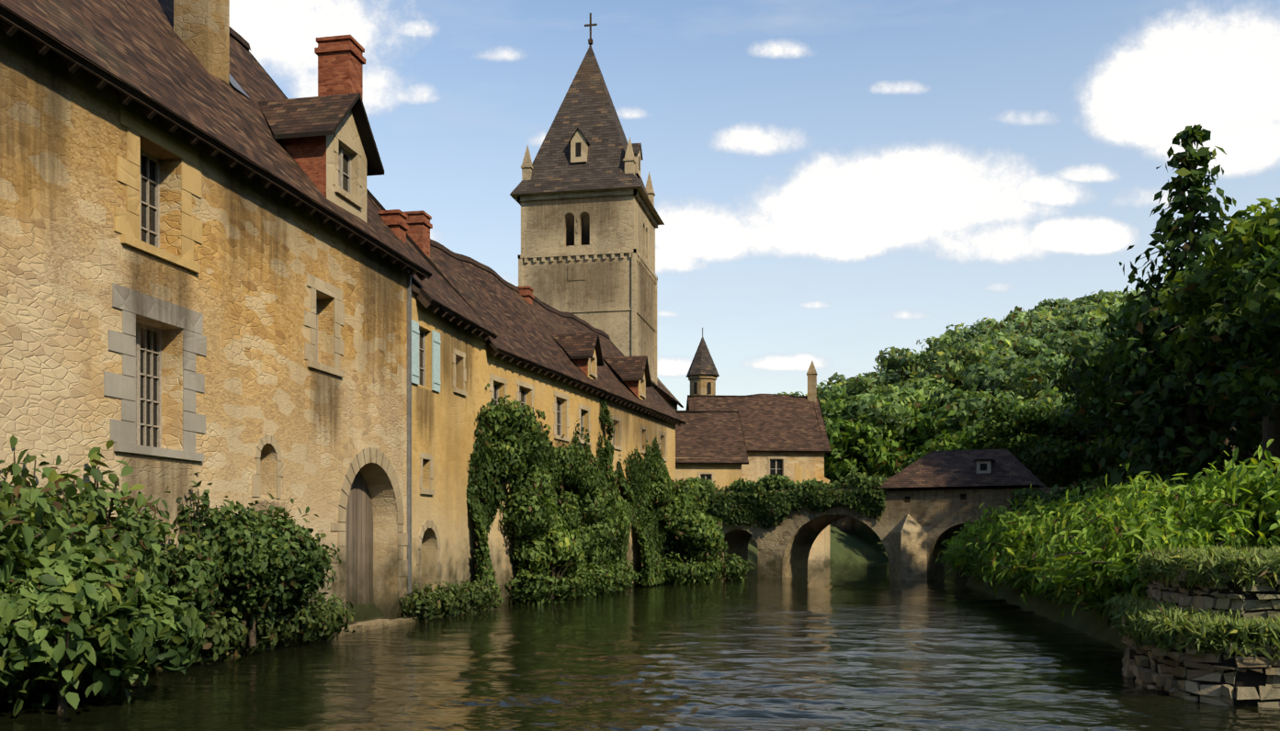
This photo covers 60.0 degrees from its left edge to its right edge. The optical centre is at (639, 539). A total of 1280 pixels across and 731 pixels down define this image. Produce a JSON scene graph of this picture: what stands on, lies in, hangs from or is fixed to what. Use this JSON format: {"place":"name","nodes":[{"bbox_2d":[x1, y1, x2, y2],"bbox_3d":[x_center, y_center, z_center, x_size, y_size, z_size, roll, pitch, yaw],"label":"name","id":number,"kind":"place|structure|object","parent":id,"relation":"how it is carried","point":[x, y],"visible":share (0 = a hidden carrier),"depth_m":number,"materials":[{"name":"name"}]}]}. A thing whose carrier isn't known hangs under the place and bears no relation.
{"place":"outdoors","nodes":[
{"label":"outdoors","id":0,"kind":"place"},
{"bbox_2d":[0,27,666,542],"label":"wall rain stains","id":1,"kind":"object","parent":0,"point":[226,246],"depth_m":17.65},
{"bbox_2d":[509,12,829,569],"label":"church","id":2,"kind":"structure","parent":0,"point":[617,315],"depth_m":61.87,"materials":[{"name":"beige stone"}]},
{"bbox_2d":[525,195,656,374],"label":"tower wall stains","id":3,"kind":"object","parent":2,"relation":"attached to","point":[583,260],"visible":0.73,"depth_m":61.70,"materials":[{"name":"beige stone"}]},
{"bbox_2d":[509,45,719,377],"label":"church spire tiles","id":4,"kind":"object","parent":2,"relation":"attached to","point":[587,109],"visible":0.62,"depth_m":62.77,"materials":[{"name":"grey tile"}]},
{"bbox_2d":[566,142,711,394],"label":"tower window openings","id":5,"kind":"object","parent":2,"relation":"in","point":[585,231],"visible":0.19,"depth_m":62.29,"materials":[{"name":"black"}]},
{"bbox_2d":[560,129,787,485],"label":"window surrounds","id":6,"kind":"object","parent":2,"relation":"attached to","point":[578,137],"visible":0.35,"depth_m":62.10,"materials":[{"name":"beige stone"}]},
{"bbox_2d":[229,0,1279,410],"label":"sky","id":7,"kind":"structure","parent":0,"point":[837,184],"materials":[{"name":"blue"}]},
{"bbox_2d":[345,442,1261,651],"bbox_3d":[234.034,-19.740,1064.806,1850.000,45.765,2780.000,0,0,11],"label":"riverbank","id":8,"kind":"structure","parent":0,"point":[865,539],"depth_m":36.24,"materials":[{"name":"green plant"}]},
{"bbox_2d":[0,0,407,644],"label":"building wall","id":9,"kind":"structure","parent":8,"relation":"on","point":[66,257],"depth_m":18.23,"materials":[{"name":"beige stone"}]},
{"bbox_2d":[103,283,206,462],"bbox_3d":[-7.388,-2.488,17.023,0.120,2.420,2.519,0,0,11],"label":"window surround","id":10,"kind":"object","parent":9,"relation":"attached to","point":[122,434],"visible":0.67,"depth_m":16.65,"materials":[{"name":"grey stone"}]},
{"bbox_2d":[113,106,202,273],"bbox_3d":[-7.378,-5.313,17.071,0.120,1.970,2.167,0,0,11],"label":"window surround","id":11,"kind":"object","parent":9,"relation":"attached to","point":[127,225],"visible":0.81,"depth_m":16.77,"materials":[{"name":"beige stone"}]},
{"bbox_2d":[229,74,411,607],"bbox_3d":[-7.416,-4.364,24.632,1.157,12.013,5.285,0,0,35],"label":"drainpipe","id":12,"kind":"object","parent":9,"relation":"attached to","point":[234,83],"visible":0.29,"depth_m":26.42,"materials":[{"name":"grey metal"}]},
{"bbox_2d":[344,471,373,606],"bbox_3d":[-6.514,0.042,24.677,0.001,3.500,2.700,0,0,11],"label":"wooden door","id":13,"kind":"structure","parent":9,"relation":"in","point":[358,531],"depth_m":25.29,"materials":[{"name":"wood"}]},
{"bbox_2d":[135,145,660,448],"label":"windows","id":14,"kind":"structure","parent":9,"relation":"in","point":[156,233],"depth_m":17.59,"materials":[{"name":"glass"}]},
{"bbox_2d":[147,110,667,623],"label":"stone surrounds","id":15,"kind":"object","parent":9,"relation":"attached to","point":[345,134],"visible":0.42,"depth_m":23.55,"materials":[{"name":"beige stone"}]},
{"bbox_2d":[0,603,486,698],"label":"plinth ledge","id":16,"kind":"object","parent":8,"relation":"on","point":[366,626],"depth_m":23.26,"materials":[{"name":"stone"}]},
{"bbox_2d":[0,14,681,610],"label":"village","id":17,"kind":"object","parent":8,"relation":"on","point":[450,425],"depth_m":29.10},
{"bbox_2d":[0,0,686,424],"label":"village roof tiles","id":18,"kind":"object","parent":17,"relation":"on","point":[140,50],"visible":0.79,"depth_m":22.63,"materials":[{"name":"brown tile"}]},
{"bbox_2d":[411,319,441,392],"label":"window shutters","id":19,"kind":"object","parent":17,"relation":"attached to","point":[436,360],"visible":0.9,"depth_m":27.96,"materials":[{"name":"white wood"}]},
{"bbox_2d":[149,539,665,672],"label":"wall stains","id":20,"kind":"object","parent":8,"relation":"on","point":[387,593],"depth_m":25.31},
{"bbox_2d":[0,383,1106,716],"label":"ivy foliage","id":21,"kind":"object","parent":8,"relation":"on","point":[83,585],"visible":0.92,"depth_m":18.31,"materials":[{"name":"green plant"}]},
{"bbox_2d":[0,141,1279,711],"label":"tree trunks and limbs","id":22,"kind":"object","parent":8,"relation":"on","point":[1272,430],"depth_m":37.34,"materials":[{"name":"brown wood"}]},
{"bbox_2d":[777,124,1279,495],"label":"tree foliage","id":23,"kind":"object","parent":22,"relation":"attached to","point":[1077,354],"visible":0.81,"depth_m":48.01,"materials":[{"name":"green plant"}]},
{"bbox_2d":[688,361,824,569],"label":"house wall","id":24,"kind":"structure","parent":8,"relation":"on","point":[754,470],"depth_m":72.22,"materials":[{"name":"beige stone"}]},
{"bbox_2d":[651,377,831,464],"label":"church roof tiles","id":25,"kind":"object","parent":24,"relation":"on","point":[722,430],"visible":0.42,"depth_m":72.42,"materials":[{"name":"brown tile"}]},
{"bbox_2d":[700,459,782,479],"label":"window frames","id":26,"kind":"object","parent":24,"relation":"in","point":[775,469],"visible":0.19,"depth_m":72.19,"materials":[{"name":"brown wood"}]},
{"bbox_2d":[701,460,781,480],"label":"window panes","id":27,"kind":"structure","parent":26,"relation":"in","point":[778,467],"depth_m":72.24,"materials":[{"name":"glass"}]},
{"bbox_2d":[706,487,1113,581],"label":"stone bridge","id":28,"kind":"structure","parent":8,"relation":"on","point":[912,545],"depth_m":53.20,"materials":[{"name":"beige stone"}]},
{"bbox_2d":[721,546,974,581],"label":"plants","id":29,"kind":"object","parent":28,"relation":"attached to","point":[941,571],"visible":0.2,"depth_m":54.27,"materials":[{"name":"green plant"}]},
{"bbox_2d":[793,487,1048,529],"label":"wall stains","id":30,"kind":"object","parent":28,"relation":"attached to","point":[919,508],"depth_m":52.46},
{"bbox_2d":[905,464,986,502],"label":"window openings","id":31,"kind":"object","parent":28,"relation":"in","point":[983,467],"visible":0.75,"depth_m":52.00,"materials":[{"name":"black"}]},
{"bbox_2d":[873,448,1047,489],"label":"bridge roof tiles","id":32,"kind":"object","parent":28,"relation":"on","point":[943,470],"visible":0.81,"depth_m":52.77,"materials":[{"name":"brown tile"}]},
{"bbox_2d":[976,461,992,474],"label":"bridge window frame","id":33,"kind":"object","parent":32,"relation":"attached to","point":[989,467],"visible":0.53,"depth_m":51.90,"materials":[{"name":"grey stone"}]},
{"bbox_2d":[889,486,1040,490],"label":"dark bridge wood","id":34,"kind":"object","parent":28,"relation":"attached to","point":[963,488],"visible":0.4,"depth_m":51.93,"materials":[{"name":"brown wood"}]},
{"bbox_2d":[935,439,1279,628],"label":"bank shrub foliage","id":35,"kind":"object","parent":8,"relation":"on","point":[1224,524],"visible":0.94,"depth_m":22.17,"materials":[{"name":"green plant"}]},
{"bbox_2d":[1101,543,1279,662],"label":"grass tufts","id":36,"kind":"object","parent":8,"relation":"on","point":[1147,621],"visible":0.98,"depth_m":14.24,"materials":[{"name":"green plant"}]},
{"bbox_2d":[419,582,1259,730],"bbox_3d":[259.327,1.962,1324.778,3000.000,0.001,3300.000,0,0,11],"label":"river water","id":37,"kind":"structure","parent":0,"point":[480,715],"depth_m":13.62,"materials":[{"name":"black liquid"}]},
{"bbox_2d":[0,562,1279,730],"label":"river water ripples","id":38,"kind":"object","parent":37,"relation":"on","point":[404,676],"visible":0.52,"depth_m":16.04,"materials":[{"name":"green liquid"}]},
{"bbox_2d":[1121,624,1279,708],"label":"terrace wall","id":39,"kind":"structure","parent":0,"point":[1166,677],"depth_m":13.17,"materials":[{"name":"grey stone"}]},
{"bbox_2d":[1144,569,1279,621],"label":"terrace wall","id":40,"kind":"structure","parent":0,"point":[1235,602],"depth_m":14.31,"materials":[{"name":"grey stone"}]}
]}

